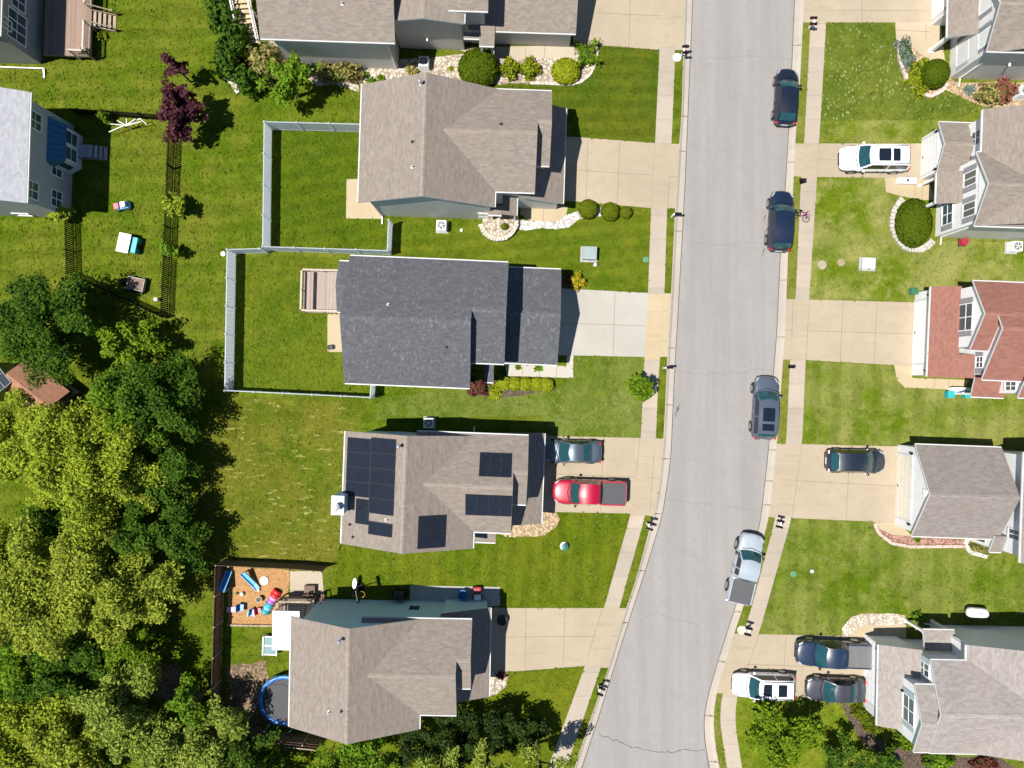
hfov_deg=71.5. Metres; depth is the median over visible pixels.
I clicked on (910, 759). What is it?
mulch bed
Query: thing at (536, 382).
shrub
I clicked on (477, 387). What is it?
shrub
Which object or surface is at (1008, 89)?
shrub
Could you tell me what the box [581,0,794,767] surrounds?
road
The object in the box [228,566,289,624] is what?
wood chip bed
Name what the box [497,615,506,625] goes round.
round planter
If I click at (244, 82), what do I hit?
shrub
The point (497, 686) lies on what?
gravel bed
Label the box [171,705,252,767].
tree
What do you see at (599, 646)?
sidewalk
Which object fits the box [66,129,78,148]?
window
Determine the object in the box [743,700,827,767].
tree
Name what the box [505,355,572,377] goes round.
path
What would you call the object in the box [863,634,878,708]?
garage door
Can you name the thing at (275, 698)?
trampoline
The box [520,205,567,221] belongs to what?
path
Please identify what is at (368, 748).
tree
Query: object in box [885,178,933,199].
path
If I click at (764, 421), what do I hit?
parked suv
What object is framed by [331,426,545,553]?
two storey house
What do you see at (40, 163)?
two storey house
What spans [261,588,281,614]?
crawl tunnel
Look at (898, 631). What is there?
path
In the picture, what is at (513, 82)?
stone edging
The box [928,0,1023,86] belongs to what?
two storey house
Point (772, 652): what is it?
driveway
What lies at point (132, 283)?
fire pit cart
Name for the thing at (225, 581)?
toy slide
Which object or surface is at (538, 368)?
shrub
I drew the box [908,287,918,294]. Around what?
storage crate
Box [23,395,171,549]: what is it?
tree
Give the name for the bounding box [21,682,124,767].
tree
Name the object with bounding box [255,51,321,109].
tree
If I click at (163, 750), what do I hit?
tree
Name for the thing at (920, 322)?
garage door
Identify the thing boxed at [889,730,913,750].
shrub
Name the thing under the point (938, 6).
garage door
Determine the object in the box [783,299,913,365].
driveway
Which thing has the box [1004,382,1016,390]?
window
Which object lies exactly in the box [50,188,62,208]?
window
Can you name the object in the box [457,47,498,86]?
shrub
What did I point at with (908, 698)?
window
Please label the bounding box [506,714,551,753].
tree
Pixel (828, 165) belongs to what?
driveway
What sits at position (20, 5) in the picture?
window
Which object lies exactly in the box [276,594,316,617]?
deck
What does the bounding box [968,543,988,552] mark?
shrub
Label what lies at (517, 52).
path
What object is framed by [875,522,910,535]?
path
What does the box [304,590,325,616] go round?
deck stair
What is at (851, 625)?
gravel bed
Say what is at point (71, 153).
window
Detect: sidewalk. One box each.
[550,0,675,767]
[720,0,826,767]
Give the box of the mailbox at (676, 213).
[671,212,681,217]
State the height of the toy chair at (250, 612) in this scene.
0.775 m
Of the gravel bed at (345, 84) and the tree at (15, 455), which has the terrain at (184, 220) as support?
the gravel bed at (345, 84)
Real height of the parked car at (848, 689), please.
1.513 m
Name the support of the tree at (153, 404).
on the ground at (667, 352)
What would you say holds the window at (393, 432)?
in the two storey house at (419, 491)
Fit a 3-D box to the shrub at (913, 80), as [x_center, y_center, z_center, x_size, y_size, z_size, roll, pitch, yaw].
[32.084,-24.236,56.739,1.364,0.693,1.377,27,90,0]
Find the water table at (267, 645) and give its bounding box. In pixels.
[262,634,278,655]
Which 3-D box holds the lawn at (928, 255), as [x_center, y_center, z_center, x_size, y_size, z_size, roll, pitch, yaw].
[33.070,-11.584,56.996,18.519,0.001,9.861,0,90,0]
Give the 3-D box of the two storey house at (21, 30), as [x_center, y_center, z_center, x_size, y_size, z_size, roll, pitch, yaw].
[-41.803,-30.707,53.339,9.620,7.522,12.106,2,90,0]
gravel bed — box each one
[225,660,268,729]
[269,41,359,91]
[359,46,592,84]
[490,671,507,695]
[501,512,559,536]
[518,207,601,230]
[842,613,904,635]
[907,43,1023,106]
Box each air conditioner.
[418,56,430,71]
[423,416,435,428]
[436,220,448,233]
[1004,241,1022,253]
[1012,85,1023,100]
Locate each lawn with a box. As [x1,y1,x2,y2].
[196,398,371,569]
[234,255,369,395]
[271,130,386,249]
[285,667,583,767]
[330,513,629,606]
[376,356,643,437]
[392,209,650,292]
[489,46,658,142]
[736,697,873,767]
[760,519,1023,635]
[802,361,1023,444]
[809,178,1023,300]
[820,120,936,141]
[821,23,983,120]
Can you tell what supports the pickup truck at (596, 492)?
on the driveway at (619, 460)
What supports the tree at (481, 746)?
on the ground at (667, 352)
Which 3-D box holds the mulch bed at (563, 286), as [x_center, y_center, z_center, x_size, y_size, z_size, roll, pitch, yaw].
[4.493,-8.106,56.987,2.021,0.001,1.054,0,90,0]
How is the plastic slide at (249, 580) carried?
on the wood chip bed at (279, 579)
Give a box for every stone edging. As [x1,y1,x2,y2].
[226,78,239,94]
[478,218,518,241]
[494,81,529,83]
[530,46,598,85]
[873,523,962,547]
[889,196,935,252]
[897,39,948,98]
[962,539,987,558]
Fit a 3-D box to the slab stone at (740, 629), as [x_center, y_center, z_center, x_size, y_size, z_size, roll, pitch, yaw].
[18.399,19.721,56.974,0.720,0.044,0.709,0,90,0]
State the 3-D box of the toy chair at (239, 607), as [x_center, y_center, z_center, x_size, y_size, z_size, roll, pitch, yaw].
[-21.624,17.823,56.587,0.546,0.806,0.572,0,90,0]
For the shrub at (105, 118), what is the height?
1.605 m
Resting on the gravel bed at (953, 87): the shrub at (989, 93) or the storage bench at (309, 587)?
the shrub at (989, 93)
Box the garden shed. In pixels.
[6,361,73,410]
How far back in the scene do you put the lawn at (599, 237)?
57.00 m
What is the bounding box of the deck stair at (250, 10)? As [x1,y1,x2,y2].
[229,0,260,43]
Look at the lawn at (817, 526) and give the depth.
57.00 m
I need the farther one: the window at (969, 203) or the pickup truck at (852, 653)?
the pickup truck at (852, 653)
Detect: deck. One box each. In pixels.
[43,0,118,60]
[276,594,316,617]
[300,268,337,313]
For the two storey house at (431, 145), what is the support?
on the ground at (667, 352)
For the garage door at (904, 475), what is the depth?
55.78 m
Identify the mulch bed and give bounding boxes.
[477,378,555,397]
[561,277,572,288]
[842,703,1016,767]
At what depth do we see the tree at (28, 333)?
52.14 m
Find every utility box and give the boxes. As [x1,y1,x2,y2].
[580,246,597,262]
[859,257,875,270]
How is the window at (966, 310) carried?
in the two storey house at (976, 331)
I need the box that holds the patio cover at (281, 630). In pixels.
[272,605,299,649]
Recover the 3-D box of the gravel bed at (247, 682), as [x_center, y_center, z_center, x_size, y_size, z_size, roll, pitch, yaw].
[-21.302,25.306,56.987,3.811,0.001,6.361,0,90,0]
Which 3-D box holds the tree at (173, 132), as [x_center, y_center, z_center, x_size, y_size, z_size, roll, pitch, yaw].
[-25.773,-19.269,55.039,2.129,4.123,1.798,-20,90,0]
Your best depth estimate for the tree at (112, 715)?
52.33 m
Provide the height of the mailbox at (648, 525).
1.345 m
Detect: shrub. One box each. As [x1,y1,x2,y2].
[95,30,106,41]
[95,107,114,124]
[200,0,242,37]
[208,46,245,81]
[213,17,253,57]
[229,63,266,101]
[242,41,285,86]
[312,60,365,83]
[361,70,368,78]
[366,76,375,82]
[376,74,384,80]
[403,63,420,75]
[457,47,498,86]
[467,379,487,396]
[486,383,503,400]
[496,376,509,390]
[496,670,507,680]
[498,54,521,81]
[501,223,507,230]
[509,376,520,390]
[519,53,541,81]
[520,377,531,390]
[531,377,541,391]
[533,365,542,371]
[541,377,553,391]
[551,57,579,84]
[563,273,570,285]
[569,271,585,291]
[574,37,601,70]
[578,199,597,219]
[600,202,619,221]
[620,206,632,218]
[849,702,883,735]
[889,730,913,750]
[893,35,916,71]
[894,198,933,248]
[904,72,921,87]
[907,60,922,76]
[909,610,924,622]
[910,81,928,99]
[917,57,928,65]
[920,58,950,89]
[921,754,956,767]
[962,84,975,95]
[967,755,999,767]
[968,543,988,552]
[972,80,1003,106]
[995,76,1020,104]
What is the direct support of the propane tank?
on the lawn at (817, 526)
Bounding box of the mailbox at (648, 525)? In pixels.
[646,521,654,530]
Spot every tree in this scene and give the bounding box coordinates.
[0,268,98,390]
[0,387,65,483]
[0,509,150,661]
[0,517,43,586]
[0,637,66,707]
[0,684,79,767]
[6,498,84,549]
[6,633,107,704]
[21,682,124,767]
[21,725,112,767]
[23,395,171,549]
[45,204,76,221]
[58,516,185,649]
[66,657,165,764]
[86,443,184,512]
[87,362,174,453]
[89,348,204,452]
[96,318,171,372]
[99,615,161,677]
[108,494,212,574]
[121,693,222,767]
[138,441,203,506]
[156,76,208,135]
[158,242,183,258]
[160,52,191,82]
[160,191,185,217]
[162,121,193,143]
[164,671,211,729]
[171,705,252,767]
[218,727,283,767]
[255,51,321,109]
[306,742,351,767]
[338,736,400,767]
[397,728,439,767]
[416,745,464,767]
[426,704,473,765]
[446,708,504,767]
[464,706,516,754]
[471,737,513,767]
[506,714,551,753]
[516,738,578,767]
[624,373,653,401]
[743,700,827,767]
[821,729,875,767]
[869,741,904,767]
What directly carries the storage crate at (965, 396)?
on the lawn at (877, 439)
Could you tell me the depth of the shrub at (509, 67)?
56.31 m
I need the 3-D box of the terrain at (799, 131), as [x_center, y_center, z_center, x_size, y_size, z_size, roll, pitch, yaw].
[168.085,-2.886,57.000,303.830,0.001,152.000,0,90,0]
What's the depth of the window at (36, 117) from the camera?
52.56 m
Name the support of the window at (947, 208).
in the two storey house at (974, 170)
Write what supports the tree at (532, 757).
on the ground at (667, 352)
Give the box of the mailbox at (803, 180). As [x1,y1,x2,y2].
[799,178,806,183]
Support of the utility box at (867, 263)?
on the lawn at (928, 255)
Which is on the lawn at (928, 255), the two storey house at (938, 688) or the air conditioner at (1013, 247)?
the air conditioner at (1013, 247)
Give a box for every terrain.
[0,0,682,767]
[714,22,1023,767]
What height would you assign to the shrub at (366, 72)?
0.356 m
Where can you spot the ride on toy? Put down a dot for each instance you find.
(477, 592)
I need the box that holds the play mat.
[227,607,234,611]
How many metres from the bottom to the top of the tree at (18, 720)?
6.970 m
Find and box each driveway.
[489,608,625,671]
[543,435,662,515]
[558,288,647,356]
[564,136,678,207]
[573,0,684,49]
[660,293,670,356]
[717,634,863,697]
[769,444,897,522]
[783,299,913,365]
[794,143,920,177]
[803,0,931,21]
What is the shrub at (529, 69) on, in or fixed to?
on the gravel bed at (440, 65)
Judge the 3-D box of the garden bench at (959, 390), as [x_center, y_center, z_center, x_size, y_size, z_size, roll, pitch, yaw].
[35.664,0.542,56.565,1.550,0.850,0.510,3,90,0]
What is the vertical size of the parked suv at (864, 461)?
1.603 m
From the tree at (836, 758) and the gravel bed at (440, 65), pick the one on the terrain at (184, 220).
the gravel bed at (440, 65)
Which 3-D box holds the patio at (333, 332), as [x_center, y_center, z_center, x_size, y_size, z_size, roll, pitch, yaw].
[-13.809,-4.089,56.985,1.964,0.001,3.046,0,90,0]
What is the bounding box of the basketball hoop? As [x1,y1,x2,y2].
[352,583,364,603]
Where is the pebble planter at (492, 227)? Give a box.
[483,205,513,236]
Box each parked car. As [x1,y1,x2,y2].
[545,438,601,465]
[771,69,801,126]
[804,674,866,704]
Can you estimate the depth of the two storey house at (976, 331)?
52.90 m
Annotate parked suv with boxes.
[731,669,795,701]
[748,376,781,439]
[764,191,796,252]
[824,448,884,475]
[838,142,910,174]
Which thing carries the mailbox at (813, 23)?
on the terrain at (799, 131)
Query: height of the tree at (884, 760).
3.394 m
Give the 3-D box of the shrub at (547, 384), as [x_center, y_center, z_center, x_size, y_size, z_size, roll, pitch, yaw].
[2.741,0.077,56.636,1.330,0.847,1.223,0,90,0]
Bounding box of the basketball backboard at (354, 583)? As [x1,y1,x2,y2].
[352,578,357,588]
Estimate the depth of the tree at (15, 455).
52.66 m
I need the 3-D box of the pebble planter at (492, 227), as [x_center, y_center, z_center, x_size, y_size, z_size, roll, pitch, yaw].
[-1.082,-12.987,56.790,2.500,0.420,2.500,0,90,0]
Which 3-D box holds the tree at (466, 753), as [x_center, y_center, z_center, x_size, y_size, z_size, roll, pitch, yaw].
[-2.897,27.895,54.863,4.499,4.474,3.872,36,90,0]
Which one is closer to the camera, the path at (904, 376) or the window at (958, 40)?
the window at (958, 40)
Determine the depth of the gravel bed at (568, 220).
56.99 m
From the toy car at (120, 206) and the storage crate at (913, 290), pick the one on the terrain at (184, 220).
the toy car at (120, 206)
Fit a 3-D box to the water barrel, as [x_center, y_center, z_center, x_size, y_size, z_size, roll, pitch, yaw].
[-3.894,16.767,56.670,0.840,0.620,0.840,0,90,0]
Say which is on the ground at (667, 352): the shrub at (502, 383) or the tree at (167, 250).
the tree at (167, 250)
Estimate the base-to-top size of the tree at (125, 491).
6.091 m
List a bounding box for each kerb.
[575,0,691,767]
[705,0,803,767]
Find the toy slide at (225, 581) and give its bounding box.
[218,570,231,591]
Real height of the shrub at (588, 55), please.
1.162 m
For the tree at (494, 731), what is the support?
on the ground at (667, 352)
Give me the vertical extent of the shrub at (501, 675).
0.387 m
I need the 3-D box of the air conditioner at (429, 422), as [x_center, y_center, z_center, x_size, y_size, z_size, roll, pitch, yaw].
[-6.610,3.080,56.553,0.980,0.935,0.980,2,90,0]
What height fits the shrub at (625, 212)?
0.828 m
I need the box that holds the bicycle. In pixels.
[795,209,809,221]
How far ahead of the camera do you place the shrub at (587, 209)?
56.14 m
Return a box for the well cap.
[560,542,567,550]
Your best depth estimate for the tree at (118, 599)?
51.93 m
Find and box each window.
[3,16,11,32]
[7,5,26,47]
[11,0,25,14]
[11,213,33,216]
[29,180,38,200]
[32,110,42,132]
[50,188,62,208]
[51,165,62,178]
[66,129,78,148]
[66,145,77,163]
[388,431,410,433]
[407,605,421,610]
[902,686,914,733]
[918,654,929,682]
[941,203,953,231]
[955,35,968,70]
[958,297,973,336]
[961,194,975,223]
[963,163,976,193]
[971,129,979,146]
[975,352,983,373]
[977,20,991,54]
[979,0,992,19]
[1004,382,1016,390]
[1007,527,1018,541]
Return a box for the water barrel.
[458,589,467,600]
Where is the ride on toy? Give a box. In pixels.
[473,586,482,599]
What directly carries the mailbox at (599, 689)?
on the terrain at (184, 220)
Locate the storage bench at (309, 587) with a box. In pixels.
[302,584,315,595]
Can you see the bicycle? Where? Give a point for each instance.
(806, 213)
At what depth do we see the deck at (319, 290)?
56.10 m
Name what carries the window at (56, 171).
in the two storey house at (40, 163)
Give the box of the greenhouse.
[0,362,16,400]
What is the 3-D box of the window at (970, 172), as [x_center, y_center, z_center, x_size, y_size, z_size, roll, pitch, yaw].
[34.010,-15.263,52.800,0.095,1.550,1.900,2,90,0]
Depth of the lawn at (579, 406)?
57.00 m
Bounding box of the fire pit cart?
[115,275,147,293]
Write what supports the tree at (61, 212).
on the ground at (667, 352)
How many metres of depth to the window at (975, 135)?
53.14 m
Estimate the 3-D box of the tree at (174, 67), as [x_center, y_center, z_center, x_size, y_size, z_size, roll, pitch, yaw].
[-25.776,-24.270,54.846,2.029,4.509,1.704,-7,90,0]
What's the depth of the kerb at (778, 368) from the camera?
57.09 m
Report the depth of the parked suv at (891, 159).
55.52 m
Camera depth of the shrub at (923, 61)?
56.57 m
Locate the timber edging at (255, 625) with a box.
[227,624,271,626]
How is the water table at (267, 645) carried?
on the terrain at (184, 220)
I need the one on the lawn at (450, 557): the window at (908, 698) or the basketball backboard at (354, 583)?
the basketball backboard at (354, 583)
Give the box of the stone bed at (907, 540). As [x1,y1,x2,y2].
[877,526,988,555]
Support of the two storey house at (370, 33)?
on the ground at (667, 352)
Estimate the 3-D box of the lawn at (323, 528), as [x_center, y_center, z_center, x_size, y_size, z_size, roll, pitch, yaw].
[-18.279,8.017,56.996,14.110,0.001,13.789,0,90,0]
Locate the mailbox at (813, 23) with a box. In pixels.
[808,16,817,28]
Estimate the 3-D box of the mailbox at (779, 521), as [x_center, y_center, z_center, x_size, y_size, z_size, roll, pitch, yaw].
[21.068,10.997,56.428,0.520,1.345,0.720,15,90,0]
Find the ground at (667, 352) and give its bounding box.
[578,2,684,755]
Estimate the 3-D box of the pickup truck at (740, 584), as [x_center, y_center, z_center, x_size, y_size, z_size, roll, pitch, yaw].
[18.467,14.623,56.157,2.360,1.995,5.695,13,90,0]
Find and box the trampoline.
[251,674,293,734]
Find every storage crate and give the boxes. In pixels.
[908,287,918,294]
[944,391,954,397]
[961,391,970,397]
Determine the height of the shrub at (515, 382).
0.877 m
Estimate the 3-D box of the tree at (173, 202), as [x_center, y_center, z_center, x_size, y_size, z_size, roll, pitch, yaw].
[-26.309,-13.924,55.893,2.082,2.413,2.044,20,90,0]
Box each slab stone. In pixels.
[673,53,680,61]
[737,626,745,634]
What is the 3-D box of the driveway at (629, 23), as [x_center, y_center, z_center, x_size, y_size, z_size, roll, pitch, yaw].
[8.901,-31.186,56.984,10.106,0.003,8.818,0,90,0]
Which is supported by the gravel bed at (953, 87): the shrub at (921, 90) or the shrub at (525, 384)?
the shrub at (921, 90)
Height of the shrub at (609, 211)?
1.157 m
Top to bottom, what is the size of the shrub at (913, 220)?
1.612 m
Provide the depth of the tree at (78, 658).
52.76 m
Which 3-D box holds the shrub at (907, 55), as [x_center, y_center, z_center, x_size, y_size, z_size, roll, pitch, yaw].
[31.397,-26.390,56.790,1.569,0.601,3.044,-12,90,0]
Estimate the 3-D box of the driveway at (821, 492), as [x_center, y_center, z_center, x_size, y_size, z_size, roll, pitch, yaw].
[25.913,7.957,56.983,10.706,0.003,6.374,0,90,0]
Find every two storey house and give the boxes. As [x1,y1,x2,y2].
[0,0,44,77]
[0,87,82,217]
[256,0,577,69]
[288,599,491,744]
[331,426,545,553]
[335,255,560,388]
[357,72,566,223]
[863,619,1023,760]
[894,443,1023,562]
[911,280,1023,398]
[918,105,1023,244]
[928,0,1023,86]
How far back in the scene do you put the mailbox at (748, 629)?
55.80 m
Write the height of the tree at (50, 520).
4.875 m
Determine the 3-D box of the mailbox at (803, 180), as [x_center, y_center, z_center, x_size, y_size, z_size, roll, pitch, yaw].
[22.919,-16.074,56.428,0.620,1.345,0.200,0,90,0]
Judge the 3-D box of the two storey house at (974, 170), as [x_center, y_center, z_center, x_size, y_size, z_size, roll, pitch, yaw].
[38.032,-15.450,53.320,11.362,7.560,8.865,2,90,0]
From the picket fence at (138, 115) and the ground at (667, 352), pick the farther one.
the ground at (667, 352)
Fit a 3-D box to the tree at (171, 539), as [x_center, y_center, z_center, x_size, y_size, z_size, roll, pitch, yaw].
[-26.177,11.394,54.412,7.721,5.375,7.142,20,90,0]
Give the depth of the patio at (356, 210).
56.98 m
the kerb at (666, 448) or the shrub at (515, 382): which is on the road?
the kerb at (666, 448)
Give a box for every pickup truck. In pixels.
[552,477,626,507]
[724,532,764,605]
[794,636,871,669]
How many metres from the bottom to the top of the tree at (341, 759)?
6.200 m
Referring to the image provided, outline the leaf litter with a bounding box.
[129,662,182,700]
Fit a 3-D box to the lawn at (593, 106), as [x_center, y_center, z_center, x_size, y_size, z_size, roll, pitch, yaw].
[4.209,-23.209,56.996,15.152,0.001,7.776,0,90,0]
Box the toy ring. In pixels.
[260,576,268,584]
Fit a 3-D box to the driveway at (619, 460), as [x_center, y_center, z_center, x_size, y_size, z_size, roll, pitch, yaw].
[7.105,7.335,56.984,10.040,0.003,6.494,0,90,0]
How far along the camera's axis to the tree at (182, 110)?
53.40 m
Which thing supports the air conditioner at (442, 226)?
on the lawn at (599, 237)
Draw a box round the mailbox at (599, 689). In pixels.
[596,684,605,696]
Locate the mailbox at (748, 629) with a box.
[744,626,752,636]
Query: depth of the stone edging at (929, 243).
56.81 m
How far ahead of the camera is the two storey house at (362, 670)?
50.80 m
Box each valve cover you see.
[818,261,826,268]
[837,259,844,265]
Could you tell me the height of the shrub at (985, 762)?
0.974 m
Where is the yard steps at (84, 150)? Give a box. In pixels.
[78,144,107,160]
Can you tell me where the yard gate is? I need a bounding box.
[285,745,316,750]
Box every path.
[461,45,573,59]
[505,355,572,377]
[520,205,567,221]
[850,625,905,638]
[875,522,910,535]
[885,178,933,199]
[894,365,969,388]
[895,22,944,60]
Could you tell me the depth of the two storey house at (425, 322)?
50.92 m
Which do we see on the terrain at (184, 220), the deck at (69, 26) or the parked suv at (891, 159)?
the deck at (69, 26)
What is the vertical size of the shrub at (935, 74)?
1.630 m
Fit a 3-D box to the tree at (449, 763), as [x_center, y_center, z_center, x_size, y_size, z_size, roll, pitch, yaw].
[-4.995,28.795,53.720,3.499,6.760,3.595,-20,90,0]
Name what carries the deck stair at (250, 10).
on the terrain at (184, 220)
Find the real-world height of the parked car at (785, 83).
1.603 m
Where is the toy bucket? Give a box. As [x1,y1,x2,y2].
[255,596,261,602]
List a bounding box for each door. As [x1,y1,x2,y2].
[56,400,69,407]
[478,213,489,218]
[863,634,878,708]
[894,452,913,522]
[911,298,928,364]
[920,130,938,177]
[931,0,945,21]
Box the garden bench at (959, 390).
[948,387,971,392]
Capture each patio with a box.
[290,571,323,601]
[327,314,341,351]
[346,179,383,218]
[410,586,499,605]
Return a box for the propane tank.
[965,607,988,618]
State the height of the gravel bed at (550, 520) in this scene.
0.001 m
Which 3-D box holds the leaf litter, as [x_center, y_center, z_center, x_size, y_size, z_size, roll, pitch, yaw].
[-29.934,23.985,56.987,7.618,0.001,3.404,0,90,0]
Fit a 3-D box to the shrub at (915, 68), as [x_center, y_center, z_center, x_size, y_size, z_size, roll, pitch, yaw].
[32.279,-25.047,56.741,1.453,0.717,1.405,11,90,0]
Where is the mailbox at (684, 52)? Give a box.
[680,44,688,56]
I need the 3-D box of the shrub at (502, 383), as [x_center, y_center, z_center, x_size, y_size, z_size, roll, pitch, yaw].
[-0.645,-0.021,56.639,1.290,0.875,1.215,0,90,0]
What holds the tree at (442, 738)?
on the ground at (667, 352)
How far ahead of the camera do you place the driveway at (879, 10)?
56.98 m
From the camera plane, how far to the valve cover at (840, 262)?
56.95 m
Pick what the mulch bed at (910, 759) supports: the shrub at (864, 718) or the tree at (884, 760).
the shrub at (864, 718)
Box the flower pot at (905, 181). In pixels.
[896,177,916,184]
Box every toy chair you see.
[235,603,244,612]
[247,608,255,616]
[253,607,261,615]
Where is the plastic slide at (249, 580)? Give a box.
[240,570,259,590]
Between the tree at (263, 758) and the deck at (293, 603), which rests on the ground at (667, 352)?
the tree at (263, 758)
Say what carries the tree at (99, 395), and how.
on the ground at (667, 352)
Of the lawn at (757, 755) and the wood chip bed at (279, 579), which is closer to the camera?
the wood chip bed at (279, 579)
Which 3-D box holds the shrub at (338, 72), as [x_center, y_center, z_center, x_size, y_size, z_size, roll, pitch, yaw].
[-13.762,-24.780,56.316,4.437,1.641,1.856,0,90,0]
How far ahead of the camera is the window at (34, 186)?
52.53 m
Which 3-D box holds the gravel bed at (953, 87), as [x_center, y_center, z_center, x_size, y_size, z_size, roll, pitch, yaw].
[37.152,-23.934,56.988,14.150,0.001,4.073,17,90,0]
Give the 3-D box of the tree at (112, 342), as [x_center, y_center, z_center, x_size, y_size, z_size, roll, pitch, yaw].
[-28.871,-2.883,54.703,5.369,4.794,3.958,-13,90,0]
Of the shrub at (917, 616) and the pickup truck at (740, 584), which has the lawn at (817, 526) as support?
the shrub at (917, 616)
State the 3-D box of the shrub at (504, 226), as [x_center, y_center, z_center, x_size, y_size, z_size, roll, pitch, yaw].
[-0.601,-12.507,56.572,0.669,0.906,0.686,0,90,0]
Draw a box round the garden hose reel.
[958,238,968,245]
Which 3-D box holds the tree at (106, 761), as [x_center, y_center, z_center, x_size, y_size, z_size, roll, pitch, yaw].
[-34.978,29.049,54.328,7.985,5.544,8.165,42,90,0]
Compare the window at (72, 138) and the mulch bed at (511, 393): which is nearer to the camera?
the window at (72, 138)
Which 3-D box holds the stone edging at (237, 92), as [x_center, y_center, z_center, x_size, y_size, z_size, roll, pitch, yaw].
[-22.427,-24.241,56.927,0.556,0.206,2.193,-34,90,0]
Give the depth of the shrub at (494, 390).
56.73 m
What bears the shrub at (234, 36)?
on the ground at (667, 352)
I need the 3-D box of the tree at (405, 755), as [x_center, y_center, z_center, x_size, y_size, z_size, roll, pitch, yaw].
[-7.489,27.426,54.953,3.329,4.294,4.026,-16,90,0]
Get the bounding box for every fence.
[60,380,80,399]
[63,108,174,318]
[210,559,327,747]
[223,247,375,398]
[261,120,392,255]
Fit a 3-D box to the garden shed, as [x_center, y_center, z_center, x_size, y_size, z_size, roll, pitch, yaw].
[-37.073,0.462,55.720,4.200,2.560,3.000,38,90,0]
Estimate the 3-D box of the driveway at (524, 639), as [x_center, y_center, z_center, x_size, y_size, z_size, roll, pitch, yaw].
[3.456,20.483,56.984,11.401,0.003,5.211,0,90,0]
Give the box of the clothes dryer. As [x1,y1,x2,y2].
[109,118,146,131]
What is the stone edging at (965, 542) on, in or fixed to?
on the stone bed at (907, 540)
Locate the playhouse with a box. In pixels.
[116,232,142,254]
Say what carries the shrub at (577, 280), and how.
on the lawn at (599, 237)
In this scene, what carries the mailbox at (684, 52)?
on the terrain at (184, 220)
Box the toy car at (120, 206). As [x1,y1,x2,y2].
[113,201,131,211]
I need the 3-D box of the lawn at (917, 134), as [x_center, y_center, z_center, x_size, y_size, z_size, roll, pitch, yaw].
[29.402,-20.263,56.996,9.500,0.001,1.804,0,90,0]
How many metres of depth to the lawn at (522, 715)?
57.00 m
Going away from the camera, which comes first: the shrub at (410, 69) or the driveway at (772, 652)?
the shrub at (410, 69)
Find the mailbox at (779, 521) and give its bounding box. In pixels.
[775,519,784,528]
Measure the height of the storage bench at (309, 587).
0.850 m
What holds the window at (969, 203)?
in the two storey house at (974, 170)
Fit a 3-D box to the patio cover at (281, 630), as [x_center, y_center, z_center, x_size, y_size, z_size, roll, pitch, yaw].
[-17.319,18.878,55.697,2.036,2.605,2.984,1,90,0]
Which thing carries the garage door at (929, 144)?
in the two storey house at (974, 170)
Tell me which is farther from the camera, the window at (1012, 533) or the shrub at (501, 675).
the shrub at (501, 675)
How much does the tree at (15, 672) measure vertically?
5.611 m
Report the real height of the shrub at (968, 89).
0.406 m
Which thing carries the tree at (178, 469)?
on the ground at (667, 352)
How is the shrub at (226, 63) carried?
on the ground at (667, 352)

